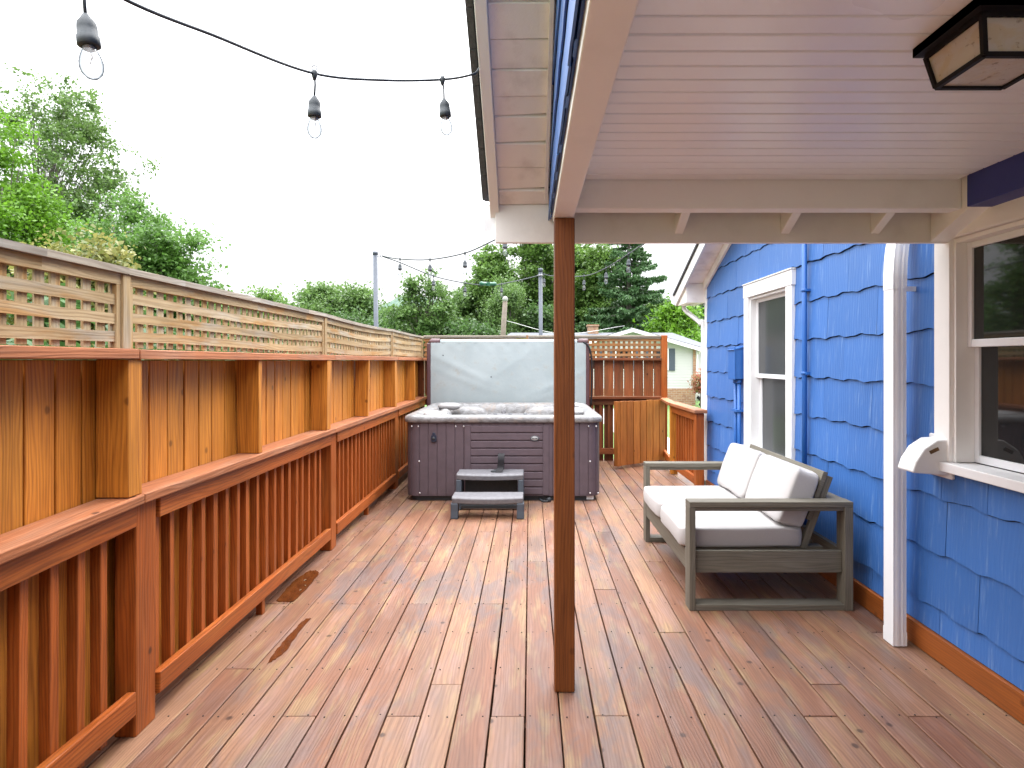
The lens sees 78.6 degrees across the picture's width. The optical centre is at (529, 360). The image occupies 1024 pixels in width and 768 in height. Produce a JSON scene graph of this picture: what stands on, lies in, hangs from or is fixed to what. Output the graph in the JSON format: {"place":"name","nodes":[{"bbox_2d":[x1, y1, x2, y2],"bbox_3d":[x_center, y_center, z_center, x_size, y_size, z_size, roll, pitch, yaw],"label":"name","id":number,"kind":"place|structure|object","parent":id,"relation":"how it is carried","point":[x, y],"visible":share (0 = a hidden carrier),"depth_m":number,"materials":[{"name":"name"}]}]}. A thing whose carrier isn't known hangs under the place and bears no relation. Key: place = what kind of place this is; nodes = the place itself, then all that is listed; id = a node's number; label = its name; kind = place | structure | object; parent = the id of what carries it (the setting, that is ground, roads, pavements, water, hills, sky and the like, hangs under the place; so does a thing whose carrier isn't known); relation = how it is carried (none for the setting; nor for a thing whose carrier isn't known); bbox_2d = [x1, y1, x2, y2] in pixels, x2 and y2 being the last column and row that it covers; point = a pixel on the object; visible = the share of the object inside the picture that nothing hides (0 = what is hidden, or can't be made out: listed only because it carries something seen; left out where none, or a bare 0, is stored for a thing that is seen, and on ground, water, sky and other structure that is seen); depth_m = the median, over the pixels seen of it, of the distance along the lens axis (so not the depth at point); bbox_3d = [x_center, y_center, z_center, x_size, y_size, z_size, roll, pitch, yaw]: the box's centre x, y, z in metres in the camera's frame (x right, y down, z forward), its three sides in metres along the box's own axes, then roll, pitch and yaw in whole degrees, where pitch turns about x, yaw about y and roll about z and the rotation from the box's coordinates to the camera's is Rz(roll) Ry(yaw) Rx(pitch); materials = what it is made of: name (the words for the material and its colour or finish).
{"place":"outdoors","nodes":[
{"label":"outdoors","id":0,"kind":"place"},
{"bbox_2d":[0,0,694,306],"label":"sky","id":1,"kind":"structure","parent":0,"point":[227,123],"materials":[{"name":"white"}]},
{"bbox_2d":[379,295,437,309],"bbox_3d":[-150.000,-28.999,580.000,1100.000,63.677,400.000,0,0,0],"label":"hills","id":2,"kind":"structure","parent":0,"point":[394,302],"depth_m":503.29,"materials":[{"name":"green plant"}]},
{"bbox_2d":[425,400,700,458],"bbox_3d":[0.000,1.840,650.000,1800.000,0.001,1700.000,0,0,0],"label":"lawn","id":3,"kind":"structure","parent":0,"point":[697,404],"depth_m":18.85,"materials":[{"name":"green plant"}]},
{"bbox_2d":[0,103,103,323],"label":"maple tree","id":4,"kind":"object","parent":3,"relation":"on","point":[39,211],"visible":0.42,"depth_m":14.11,"materials":[{"name":"green plant"}]},
{"bbox_2d":[0,277,145,359],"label":"hedge shrub","id":5,"kind":"object","parent":3,"relation":"on","point":[46,321],"visible":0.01,"depth_m":3.92,"materials":[{"name":"green plant"}]},
{"bbox_2d":[0,62,161,275],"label":"poplar tree","id":6,"kind":"object","parent":3,"relation":"on","point":[64,120],"visible":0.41,"depth_m":22.87,"materials":[{"name":"green plant"}]},
{"bbox_2d":[6,223,156,349],"bbox_3d":[-7.046,-0.153,10.018,2.280,3.993,2.944,0,0,0],"label":"holly shrub","id":7,"kind":"object","parent":3,"relation":"on","point":[109,254],"visible":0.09,"depth_m":9.64,"materials":[{"name":"green plant"}]},
{"bbox_2d":[25,178,192,263],"bbox_3d":[-12.144,-1.763,18.164,4.449,7.209,4.647,0,0,0],"label":"maple tree","id":8,"kind":"object","parent":3,"relation":"on","point":[130,215],"visible":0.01,"depth_m":18.38,"materials":[{"name":"green plant"}]},
{"bbox_2d":[78,310,250,352],"bbox_3d":[-3.038,0.685,5.260,1.816,2.316,2.144,0,0,25],"label":"hedge shrub","id":9,"kind":"object","parent":3,"relation":"on","point":[155,344],"visible":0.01,"depth_m":5.17,"materials":[{"name":"green plant"}]},
{"bbox_2d":[106,213,234,350],"bbox_3d":[-9.890,-1.006,16.892,3.372,5.698,3.794,0,0,39],"label":"maple tree","id":10,"kind":"object","parent":3,"relation":"on","point":[163,253],"visible":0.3,"depth_m":16.68,"materials":[{"name":"green plant"}]},
{"bbox_2d":[221,327,293,353],"bbox_3d":[-3.052,0.733,6.822,1.635,2.219,1.957,0,0,38],"label":"hedge shrub","id":11,"kind":"object","parent":3,"relation":"on","point":[257,349],"visible":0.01,"depth_m":6.70,"materials":[{"name":"green plant"}]},
{"bbox_2d":[234,283,299,353],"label":"round tree","id":12,"kind":"object","parent":3,"relation":"on","point":[261,294],"visible":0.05,"depth_m":51.32,"materials":[{"name":"green plant"}]},
{"bbox_2d":[287,321,337,360],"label":"understory bush","id":13,"kind":"object","parent":3,"relation":"on","point":[306,334],"visible":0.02,"depth_m":41.55,"materials":[{"name":"green plant"}]},
{"bbox_2d":[295,341,354,360],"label":"hedge shrub","id":14,"kind":"object","parent":3,"relation":"on","point":[327,354],"depth_m":10.11,"materials":[{"name":"green plant"}]},
{"bbox_2d":[281,280,380,342],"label":"round tree","id":15,"kind":"object","parent":3,"relation":"on","point":[312,298],"visible":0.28,"depth_m":46.90,"materials":[{"name":"green plant"}]},
{"bbox_2d":[324,305,373,360],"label":"understory bush","id":16,"kind":"object","parent":3,"relation":"on","point":[354,318],"visible":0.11,"depth_m":41.38,"materials":[{"name":"green plant"}]},
{"bbox_2d":[321,279,389,324],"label":"round tree","id":17,"kind":"object","parent":3,"relation":"on","point":[352,297],"visible":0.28,"depth_m":45.87,"materials":[{"name":"green plant"}]},
{"bbox_2d":[373,251,382,360],"bbox_3d":[-1.732,0.290,7.120,0.119,3.080,0.058,0,0,0],"label":"light pole","id":18,"kind":"object","parent":3,"relation":"on","point":[375,278],"visible":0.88,"depth_m":7.10,"materials":[{"name":"grey metal"}]},
{"bbox_2d":[382,239,507,276],"bbox_3d":[-0.251,-1.016,5.229,0.341,0.371,4.729,0,0,-33],"label":"string light","id":19,"kind":"object","parent":18,"relation":"hanging from","point":[430,259],"visible":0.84,"depth_m":6.22,"materials":[{"name":"brown"}]},
{"bbox_2d":[384,244,643,296],"bbox_3d":[-0.243,-1.086,6.091,2.506,0.472,6.352,0,0,-9],"label":"string light","id":20,"kind":"object","parent":18,"relation":"hanging from","point":[628,264],"visible":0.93,"depth_m":7.78,"materials":[{"name":"brown"}]},
{"bbox_2d":[479,281,496,286],"bbox_3d":[-0.574,-1.064,8.634,0.086,0.086,0.312,0,0,40],"label":"plug cover","id":21,"kind":"object","parent":20,"relation":"hanging from","point":[481,283],"visible":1,"depth_m":8.60,"materials":[{"name":"green plastic"}]},
{"bbox_2d":[365,303,406,326],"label":"understory bush","id":22,"kind":"object","parent":3,"relation":"on","point":[381,315],"visible":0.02,"depth_m":43.65,"materials":[{"name":"green plant"}]},
{"bbox_2d":[361,308,414,360],"bbox_3d":[-8.484,-0.697,40.018,4.693,5.293,5.155,0,0,0],"label":"understory bush","id":23,"kind":"object","parent":3,"relation":"on","point":[379,323],"visible":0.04,"depth_m":39.29,"materials":[{"name":"green plant"}]},
{"bbox_2d":[378,267,469,357],"bbox_3d":[-5.978,-1.856,35.584,4.570,7.423,4.595,0,0,40],"label":"open tree","id":24,"kind":"object","parent":3,"relation":"on","point":[416,320],"visible":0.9,"depth_m":35.18,"materials":[{"name":"green plant"}]},
{"bbox_2d":[429,310,478,334],"bbox_3d":[-4.806,-0.818,38.341,4.919,5.327,4.520,0,0,-26],"label":"understory bush","id":25,"kind":"object","parent":3,"relation":"on","point":[447,329],"visible":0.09,"depth_m":37.65,"materials":[{"name":"green plant"}]},
{"bbox_2d":[448,278,497,326],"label":"dense tree","id":26,"kind":"object","parent":3,"relation":"on","point":[466,308],"visible":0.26,"depth_m":41.68,"materials":[{"name":"green plant"}]},
{"bbox_2d":[438,311,508,334],"bbox_3d":[-2.733,-0.391,33.950,4.856,4.669,4.663,0,0,0],"label":"understory bush","id":27,"kind":"object","parent":3,"relation":"on","point":[473,329],"visible":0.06,"depth_m":33.57,"materials":[{"name":"green plant"}]},
{"bbox_2d":[454,243,527,321],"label":"dense tree","id":28,"kind":"object","parent":3,"relation":"on","point":[487,263],"visible":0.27,"depth_m":40.92,"materials":[{"name":"green plant"}]},
{"bbox_2d":[478,267,534,334],"bbox_3d":[-1.276,-1.835,37.044,4.352,7.369,4.317,0,0,0],"label":"willow tree","id":29,"kind":"object","parent":3,"relation":"on","point":[493,309],"visible":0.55,"depth_m":36.28,"materials":[{"name":"green plant"}]},
{"bbox_2d":[496,299,553,332],"bbox_3d":[-0.154,-0.949,37.741,4.737,5.585,5.265,0,0,-35],"label":"understory bush","id":30,"kind":"object","parent":3,"relation":"on","point":[532,314],"visible":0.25,"depth_m":36.98,"materials":[{"name":"green plant"}]},
{"bbox_2d":[538,268,543,334],"bbox_3d":[0.167,0.215,9.400,0.114,3.230,0.097,0,0,0],"label":"light pole","id":31,"kind":"object","parent":3,"relation":"on","point":[540,270],"visible":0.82,"depth_m":9.38,"materials":[{"name":"grey metal"}]},
{"bbox_2d":[510,244,580,324],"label":"dense tree","id":32,"kind":"object","parent":3,"relation":"on","point":[535,257],"visible":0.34,"depth_m":41.91,"materials":[{"name":"green plant"}]},
{"bbox_2d":[519,304,579,332],"bbox_3d":[1.393,-0.823,38.088,5.649,5.338,4.680,0,0,0],"label":"understory bush","id":33,"kind":"object","parent":3,"relation":"on","point":[550,328],"visible":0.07,"depth_m":37.53,"materials":[{"name":"green plant"}]},
{"bbox_2d":[500,296,621,334],"bbox_3d":[1.664,-0.219,24.279,7.263,4.123,0.629,0,0,-44],"label":"utility pole","id":34,"kind":"object","parent":3,"relation":"on","point":[504,316],"visible":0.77,"depth_m":21.93,"materials":[{"name":"brown wood"}]},
{"bbox_2d":[553,244,593,332],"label":"dense tree","id":35,"kind":"object","parent":3,"relation":"on","point":[579,249],"visible":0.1,"depth_m":44.78,"materials":[{"name":"green plant"}]},
{"bbox_2d":[575,298,612,332],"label":"understory bush","id":36,"kind":"object","parent":3,"relation":"on","point":[595,313],"visible":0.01,"depth_m":42.90,"materials":[{"name":"green plant"}]},
{"bbox_2d":[575,244,625,331],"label":"dense tree","id":37,"kind":"object","parent":3,"relation":"on","point":[597,257],"visible":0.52,"depth_m":42.72,"materials":[{"name":"green plant"}]},
{"bbox_2d":[576,244,667,332],"bbox_3d":[6.297,-4.446,39.826,7.150,12.571,7.068,0,0,33],"label":"spruce tree","id":38,"kind":"object","parent":3,"relation":"on","point":[636,295],"visible":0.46,"depth_m":39.47,"materials":[{"name":"green plant"}]},
{"bbox_2d":[610,306,646,331],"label":"understory bush","id":39,"kind":"object","parent":3,"relation":"on","point":[624,323],"visible":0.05,"depth_m":39.94,"materials":[{"name":"green plant"}]},
{"bbox_2d":[632,299,704,341],"bbox_3d":[7.998,-0.897,36.133,5.386,5.497,4.588,0,0,31],"label":"maple tree","id":40,"kind":"object","parent":3,"relation":"on","point":[671,317],"visible":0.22,"depth_m":35.47,"materials":[{"name":"green plant"}]},
{"bbox_2d":[686,368,700,406],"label":"flower bush","id":41,"kind":"object","parent":3,"relation":"on","point":[696,385],"visible":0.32,"depth_m":24.94,"materials":[{"name":"pink plant"}]},
{"bbox_2d":[508,324,700,405],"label":"white house","id":42,"kind":"structure","parent":0,"point":[683,359],"depth_m":25.98,"materials":[{"name":"plastic"}]},
{"bbox_2d":[589,348,595,369],"bbox_3d":[2.400,-0.070,25.963,0.720,0.900,0.031,0,0,0],"label":"window","id":43,"kind":"structure","parent":42,"relation":"in","point":[590,348],"depth_m":25.95,"materials":[{"name":"white paint"}]},
{"bbox_2d":[615,348,632,369],"bbox_3d":[3.900,-0.070,25.963,0.720,0.900,0.031,0,0,0],"label":"window","id":44,"kind":"structure","parent":42,"relation":"in","point":[621,352],"depth_m":25.95,"materials":[{"name":"white paint"}]},
{"bbox_2d":[651,348,668,369],"bbox_3d":[5.400,-0.070,25.963,0.720,0.900,0.031,0,0,0],"label":"window","id":45,"kind":"structure","parent":42,"relation":"in","point":[652,352],"depth_m":25.95,"materials":[{"name":"white paint"}]},
{"bbox_2d":[603,409,668,452],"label":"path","id":46,"kind":"structure","parent":0,"point":[613,430],"depth_m":17.05,"materials":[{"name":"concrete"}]},
{"bbox_2d":[643,293,670,323],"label":"dense tree","id":47,"kind":"object","parent":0,"point":[653,306],"visible":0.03,"depth_m":45.48,"materials":[{"name":"green plant"}]},
{"bbox_2d":[684,305,704,330],"bbox_3d":[11.048,-1.216,40.975,4.576,6.138,5.623,0,0,0],"label":"dense tree","id":48,"kind":"object","parent":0,"point":[702,311],"visible":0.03,"depth_m":39.94,"materials":[{"name":"green plant"}]},
{"bbox_2d":[671,196,1023,724],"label":"blue house","id":49,"kind":"structure","parent":0,"point":[965,526],"depth_m":3.25,"materials":[{"name":"paint"}]},
{"bbox_2d":[727,346,743,443],"bbox_3d":[1.960,0.618,5.950,0.111,1.524,0.200,0,0,0],"label":"electrical box","id":50,"kind":"object","parent":49,"relation":"attached to","point":[736,364],"visible":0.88,"depth_m":5.88,"materials":[{"name":"blue paint"}]},
{"bbox_2d":[465,0,1023,691],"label":"porch roof","id":51,"kind":"structure","parent":49,"relation":"attached to","point":[719,120],"depth_m":2.31,"materials":[{"name":"beige paint"}]},
{"bbox_2d":[76,0,478,138],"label":"string light","id":52,"kind":"object","parent":51,"relation":"hanging from","point":[88,39],"visible":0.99,"depth_m":1.70,"materials":[{"name":"brown"}]},
{"bbox_2d":[913,0,1023,89],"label":"ceiling lantern","id":53,"kind":"object","parent":51,"relation":"attached to","point":[975,45],"visible":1,"depth_m":1.44,"materials":[{"name":"black metal"}]},
{"bbox_2d":[742,268,797,459],"bbox_3d":[2.069,0.065,5.289,0.182,1.550,1.089,0,0,0],"label":"window","id":54,"kind":"structure","parent":49,"relation":"in","point":[769,307],"depth_m":5.39,"materials":[{"name":"white paint"}]},
{"bbox_2d":[801,244,810,524],"bbox_3d":[1.989,-0.070,4.520,0.050,2.900,0.070,0,0,0],"label":"conduit pipe","id":55,"kind":"object","parent":49,"relation":"attached to","point":[804,291],"visible":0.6,"depth_m":4.50,"materials":[{"name":"blue metal"}]},
{"bbox_2d":[883,244,915,645],"bbox_3d":[1.954,0.328,3.289,0.149,2.296,0.114,0,0,0],"label":"downspout","id":56,"kind":"object","parent":49,"relation":"attached to","point":[896,288],"visible":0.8,"depth_m":3.24,"materials":[{"name":"white metal"}]},
{"bbox_2d":[898,433,954,479],"bbox_3d":[1.924,0.463,3.050,0.188,0.205,0.170,0,0,0],"label":"vent hood","id":57,"kind":"object","parent":49,"relation":"attached to","point":[924,455],"visible":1,"depth_m":2.98,"materials":[{"name":"white paint"}]},
{"bbox_2d":[934,196,1023,492],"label":"window","id":58,"kind":"structure","parent":49,"relation":"in","point":[979,274],"depth_m":2.86,"materials":[{"name":"beige paint"}]},
{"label":"soil","id":59,"kind":"structure","parent":0,"visible":0},
{"bbox_2d":[82,459,1023,767],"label":"deck","id":60,"kind":"structure","parent":59,"relation":"on","point":[424,639],"depth_m":2.97,"materials":[{"name":"brown wood"}]},
{"bbox_2d":[0,238,426,767],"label":"privacy fence","id":61,"kind":"object","parent":60,"relation":"on","point":[119,417],"visible":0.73,"depth_m":2.47,"materials":[{"name":"brown wood"}]},
{"bbox_2d":[0,397,426,767],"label":"deck railing","id":62,"kind":"object","parent":60,"relation":"on","point":[320,489],"visible":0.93,"depth_m":2.71,"materials":[{"name":"red wood"}]},
{"bbox_2d":[268,618,310,662],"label":"puddle","id":63,"kind":"object","parent":60,"relation":"on","point":[285,645],"visible":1,"depth_m":3.28,"materials":[{"name":"brown liquid"}]},
{"bbox_2d":[276,570,318,601],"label":"puddle","id":64,"kind":"object","parent":60,"relation":"on","point":[292,592],"visible":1,"depth_m":4.07,"materials":[{"name":"brown liquid"}]},
{"bbox_2d":[250,486,407,635],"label":"leaf litter","id":65,"kind":"object","parent":60,"relation":"on","point":[360,530],"visible":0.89,"depth_m":6.47,"materials":[{"name":"brown plant"}]},
{"bbox_2d":[450,469,523,518],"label":"spa steps","id":66,"kind":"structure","parent":60,"relation":"on","point":[485,479],"depth_m":6.22,"materials":[{"name":"grey plastic"}]},
{"bbox_2d":[491,453,503,471],"bbox_3d":[-0.330,1.037,6.398,0.137,0.176,0.167,0,0,0],"label":"strap handle","id":67,"kind":"object","parent":66,"relation":"on","point":[500,466],"visible":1,"depth_m":6.36,"materials":[{"name":"grey plastic"}]},
{"bbox_2d":[404,403,601,501],"bbox_3d":[-0.285,1.011,7.601,2.120,0.933,2.139,0,0,0],"label":"hot tub","id":68,"kind":"object","parent":60,"relation":"on","point":[447,442],"visible":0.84,"depth_m":6.60,"materials":[{"name":"plastic"}]},
{"bbox_2d":[427,339,592,405],"bbox_3d":[-0.283,0.233,8.789,2.313,1.094,0.202,0,0,0],"label":"spa cover","id":69,"kind":"object","parent":68,"relation":"attached to","point":[490,370],"visible":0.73,"depth_m":8.71,"materials":[{"name":"grey plastic"}]},
{"bbox_2d":[418,335,666,460],"bbox_3d":[0.188,0.700,9.266,3.698,2.164,0.151,0,0,0],"label":"lattice fence","id":70,"kind":"object","parent":60,"relation":"on","point":[606,400],"visible":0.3,"depth_m":9.28,"materials":[{"name":"red wood"}]},
{"bbox_2d":[660,398,706,485],"bbox_3d":[1.897,1.010,8.061,0.190,0.940,2.366,0,0,2],"label":"stair railing","id":71,"kind":"object","parent":60,"relation":"on","point":[686,432],"visible":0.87,"depth_m":7.53,"materials":[{"name":"orange wood"}]},
{"bbox_2d":[614,399,664,466],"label":"wooden gate","id":72,"kind":"structure","parent":71,"relation":"attached to","point":[639,431],"depth_m":8.75,"materials":[{"name":"brown wood"}]},
{"bbox_2d":[643,443,852,610],"bbox_3d":[1.415,1.064,4.455,1.001,0.831,1.510,0,0,0],"label":"outdoor sofa","id":73,"kind":"object","parent":60,"relation":"on","point":[754,509],"visible":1,"depth_m":3.80,"materials":[{"name":"white fabric"}]}
]}

